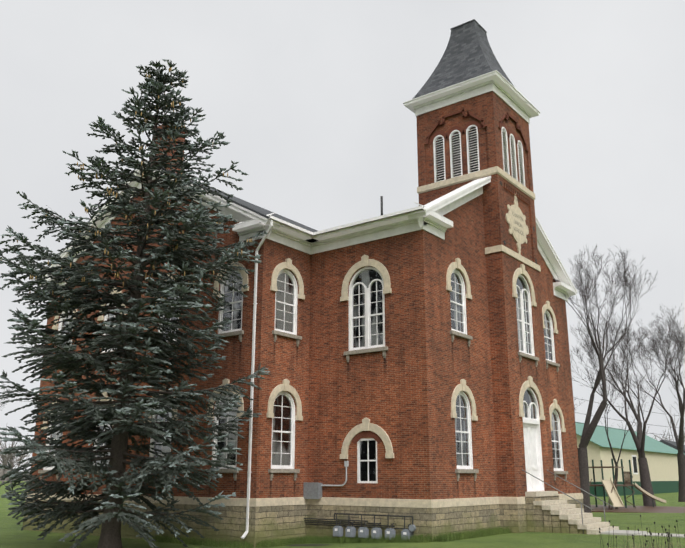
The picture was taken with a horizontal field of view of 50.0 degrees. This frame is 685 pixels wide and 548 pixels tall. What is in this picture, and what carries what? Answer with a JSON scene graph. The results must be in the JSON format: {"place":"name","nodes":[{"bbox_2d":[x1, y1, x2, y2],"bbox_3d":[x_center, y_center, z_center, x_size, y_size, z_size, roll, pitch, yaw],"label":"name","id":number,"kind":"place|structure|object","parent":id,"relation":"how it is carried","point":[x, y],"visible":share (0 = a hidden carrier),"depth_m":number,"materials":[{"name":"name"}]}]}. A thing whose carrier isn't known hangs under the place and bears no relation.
{"place":"outdoors","nodes":[
{"label":"outdoors","id":0,"kind":"place"},
{"bbox_2d":[142,526,511,547],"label":"lawn grass","id":1,"kind":"structure","parent":0,"point":[420,538],"depth_m":28.59,"materials":[{"name":"green plant"}]},
{"bbox_2d":[0,481,684,547],"bbox_3d":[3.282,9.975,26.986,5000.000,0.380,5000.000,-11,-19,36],"label":"lawn","id":2,"kind":"structure","parent":0,"point":[12,535],"depth_m":29.50,"materials":[{"name":"green plant"}]},
{"bbox_2d":[0,59,269,547],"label":"blue spruce tree","id":3,"kind":"object","parent":2,"relation":"on","point":[75,276],"depth_m":26.69,"materials":[{"name":"plant"}]},
{"bbox_2d":[0,68,251,334],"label":"pine cones","id":4,"kind":"object","parent":3,"relation":"attached to","point":[153,267],"visible":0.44,"depth_m":27.45,"materials":[{"name":"brown plant"}]},
{"bbox_2d":[28,186,310,497],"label":"schoolhouse walls","id":5,"kind":"structure","parent":2,"relation":"on","point":[283,359],"depth_m":31.16,"materials":[{"name":"red brick"}]},
{"bbox_2d":[154,125,185,172],"bbox_3d":[-9.107,-6.043,38.492,1.240,3.400,1.240,-11,-19,36],"label":"chimney","id":6,"kind":"object","parent":5,"relation":"on","point":[180,139],"visible":0.11,"depth_m":38.25,"materials":[{"name":"brick"}]},
{"bbox_2d":[49,161,317,266],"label":"roof","id":7,"kind":"structure","parent":5,"relation":"on","point":[263,212],"depth_m":36.66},
{"bbox_2d":[241,219,272,538],"bbox_3d":[-3.328,3.950,29.553,1.140,12.680,0.382,-11,-19,36],"label":"downspout","id":8,"kind":"object","parent":5,"relation":"attached to","point":[255,303],"visible":0.85,"depth_m":29.83,"materials":[{"name":"white paint"}]},
{"bbox_2d":[38,330,567,480],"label":"window sills","id":9,"kind":"structure","parent":5,"relation":"attached to","point":[361,351],"depth_m":30.86,"materials":[{"name":"beige stone"}]},
{"bbox_2d":[40,342,565,495],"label":"wall rain stains","id":10,"kind":"object","parent":5,"relation":"attached to","point":[347,373],"depth_m":30.69,"materials":[{"name":"brown"}]},
{"bbox_2d":[43,267,563,491],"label":"window sashes","id":11,"kind":"object","parent":5,"relation":"attached to","point":[368,324],"visible":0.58,"depth_m":31.85,"materials":[{"name":"white wood"}]},
{"bbox_2d":[50,271,559,480],"bbox_3d":[-1.755,4.742,34.582,26.581,9.565,9.354,1,-15,-1],"label":"window glass","id":12,"kind":"object","parent":11,"relation":"in","point":[356,347],"visible":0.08,"depth_m":31.61,"materials":[{"name":"glass"}]},
{"bbox_2d":[41,166,565,458],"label":"stone hood bands","id":13,"kind":"object","parent":5,"relation":"attached to","point":[366,424],"visible":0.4,"depth_m":32.16,"materials":[{"name":"stone"}]},
{"bbox_2d":[50,129,557,480],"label":"window interiors","id":14,"kind":"object","parent":5,"relation":"attached to","point":[372,465],"visible":0.08,"depth_m":31.73,"materials":[{"name":"black"}]},
{"bbox_2d":[40,70,576,301],"bbox_3d":[-0.506,-2.954,43.814,24.190,9.408,23.025,-11,-19,36],"label":"cornice","id":15,"kind":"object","parent":5,"relation":"attached to","point":[430,218],"visible":0.44,"depth_m":33.08,"materials":[{"name":"white paint"}]},
{"bbox_2d":[303,461,348,498],"bbox_3d":[-0.692,8.500,30.329,2.140,1.510,0.284,-11,-19,36],"label":"electrical box","id":16,"kind":"object","parent":5,"relation":"attached to","point":[312,490],"visible":0.98,"depth_m":30.41,"materials":[{"name":"grey metal"}]},
{"bbox_2d":[304,513,415,540],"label":"gas meters","id":17,"kind":"object","parent":5,"relation":"attached to","point":[363,531],"visible":0.9,"depth_m":28.50,"materials":[{"name":"gray painted metal"}]},
{"bbox_2d":[380,196,382,214],"bbox_3d":[1.930,-3.039,36.085,0.114,1.650,0.120,-11,-19,36],"label":"roof vent pipe","id":18,"kind":"object","parent":5,"relation":"on","point":[381,198],"visible":0.66,"depth_m":36.13,"materials":[{"name":"grey metal"}]},
{"bbox_2d":[352,109,528,443],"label":"brick arch headers","id":19,"kind":"object","parent":5,"relation":"attached to","point":[373,435],"visible":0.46,"depth_m":37.29,"materials":[{"name":"red brick"}]},
{"bbox_2d":[433,125,524,185],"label":"louvers","id":20,"kind":"object","parent":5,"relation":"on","point":[513,150],"visible":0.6,"depth_m":37.21,"materials":[{"name":"white paint"}]},
{"bbox_2d":[502,179,529,204],"bbox_3d":[8.702,-4.091,36.942,0.097,0.378,3.296,-11,-19,36],"label":"tower corbel table","id":21,"kind":"object","parent":5,"relation":"attached to","point":[511,189],"visible":0.9,"depth_m":36.88,"materials":[{"name":"brick"}]},
{"bbox_2d":[506,194,528,254],"bbox_3d":[8.688,-2.470,36.503,0.080,3.270,2.600,-11,-19,36],"label":"stone plaque","id":22,"kind":"object","parent":5,"relation":"attached to","point":[519,239],"visible":0.92,"depth_m":36.35,"materials":[{"name":"stone"}]},
{"bbox_2d":[523,423,540,489],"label":"front door leaves","id":23,"kind":"object","parent":5,"relation":"attached to","point":[531,451],"visible":0.69,"depth_m":33.72,"materials":[{"name":"white paint"}]},
{"bbox_2d":[23,493,583,547],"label":"stone foundation","id":24,"kind":"object","parent":2,"relation":"on","point":[274,518],"visible":0.5,"depth_m":29.50,"materials":[{"name":"beige stone"}]},
{"bbox_2d":[307,218,580,499],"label":"schoolhouse block walls","id":25,"kind":"structure","parent":24,"relation":"on","point":[407,408],"depth_m":30.65,"materials":[{"name":"red brick"}]},
{"bbox_2d":[284,544,328,545],"bbox_3d":[-1.229,10.440,28.361,3.146,0.153,0.910,-11,-19,36],"label":"worn soil patch","id":26,"kind":"object","parent":2,"relation":"on","point":[307,545],"visible":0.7,"depth_m":28.43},
{"bbox_2d":[0,409,684,483],"bbox_3d":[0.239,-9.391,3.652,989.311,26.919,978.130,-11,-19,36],"label":"distant treeline","id":27,"kind":"object","parent":2,"relation":"on","point":[10,457],"visible":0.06,"depth_m":233.27,"materials":[{"name":"grey plant"}]},
{"bbox_2d":[525,491,618,534],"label":"front steps","id":28,"kind":"structure","parent":2,"relation":"on","point":[548,512],"depth_m":31.35,"materials":[{"name":"stone"}]},
{"bbox_2d":[522,469,614,533],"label":"handrails","id":29,"kind":"object","parent":28,"relation":"on","point":[573,498],"visible":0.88,"depth_m":32.06,"materials":[{"name":"grey metal"}]},
{"bbox_2d":[566,243,657,512],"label":"bare tree","id":30,"kind":"object","parent":2,"relation":"on","point":[587,432],"visible":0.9,"depth_m":50.44,"materials":[{"name":"brown plant"}]},
{"bbox_2d":[584,361,655,487],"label":"thin bare tree","id":31,"kind":"object","parent":2,"relation":"on","point":[614,459],"visible":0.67,"depth_m":76.62,"materials":[{"name":"brown plant"}]},
{"bbox_2d":[570,304,684,505],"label":"bare tree","id":32,"kind":"object","parent":2,"relation":"on","point":[645,478],"visible":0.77,"depth_m":66.48,"materials":[{"name":"brown plant"}]},
{"bbox_2d":[574,398,684,436],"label":"power lines","id":33,"kind":"object","parent":2,"relation":"on","point":[628,421],"visible":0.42,"depth_m":66.32,"materials":[{"name":"grey metal"}]},
{"bbox_2d":[575,422,684,496],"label":"neighboring building","id":34,"kind":"structure","parent":2,"relation":"on","point":[661,457],"depth_m":110.72,"materials":[{"name":"beige paint"}]},
{"bbox_2d":[589,303,684,501],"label":"bare tree","id":35,"kind":"object","parent":2,"relation":"on","point":[679,440],"visible":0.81,"depth_m":78.08,"materials":[{"name":"brown plant"}]},
{"bbox_2d":[589,459,684,512],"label":"playground","id":36,"kind":"object","parent":2,"relation":"on","point":[610,489],"visible":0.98,"depth_m":58.99,"materials":[{"name":"brown"}]},
{"bbox_2d":[599,515,684,547],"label":"dried stalks","id":37,"kind":"object","parent":2,"relation":"on","point":[668,540],"visible":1,"depth_m":20.13,"materials":[{"name":"brown plant"}]},
{"bbox_2d":[660,440,684,452],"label":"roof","id":38,"kind":"structure","parent":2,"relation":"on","point":[672,444],"depth_m":140.77,"materials":[{"name":"metal"}]},
{"bbox_2d":[0,0,684,471],"label":"sky","id":39,"kind":"structure","parent":0,"point":[307,97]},
{"bbox_2d":[416,91,554,496],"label":"schoolhouse tower walls","id":40,"kind":"structure","parent":0,"point":[491,109],"depth_m":35.20,"materials":[{"name":"red brick"}]},
{"bbox_2d":[413,19,513,98],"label":"tower roof","id":41,"kind":"structure","parent":40,"relation":"on","point":[468,54],"depth_m":39.23,"materials":[{"name":"stone"}]},
{"bbox_2d":[443,194,555,281],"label":"gable wall","id":42,"kind":"structure","parent":0,"point":[472,209],"depth_m":34.37,"materials":[{"name":"red brick"}]},
{"bbox_2d":[601,530,684,537],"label":"walkway","id":43,"kind":"structure","parent":0,"point":[624,532],"depth_m":29.92,"materials":[{"name":"concrete"}]}
]}

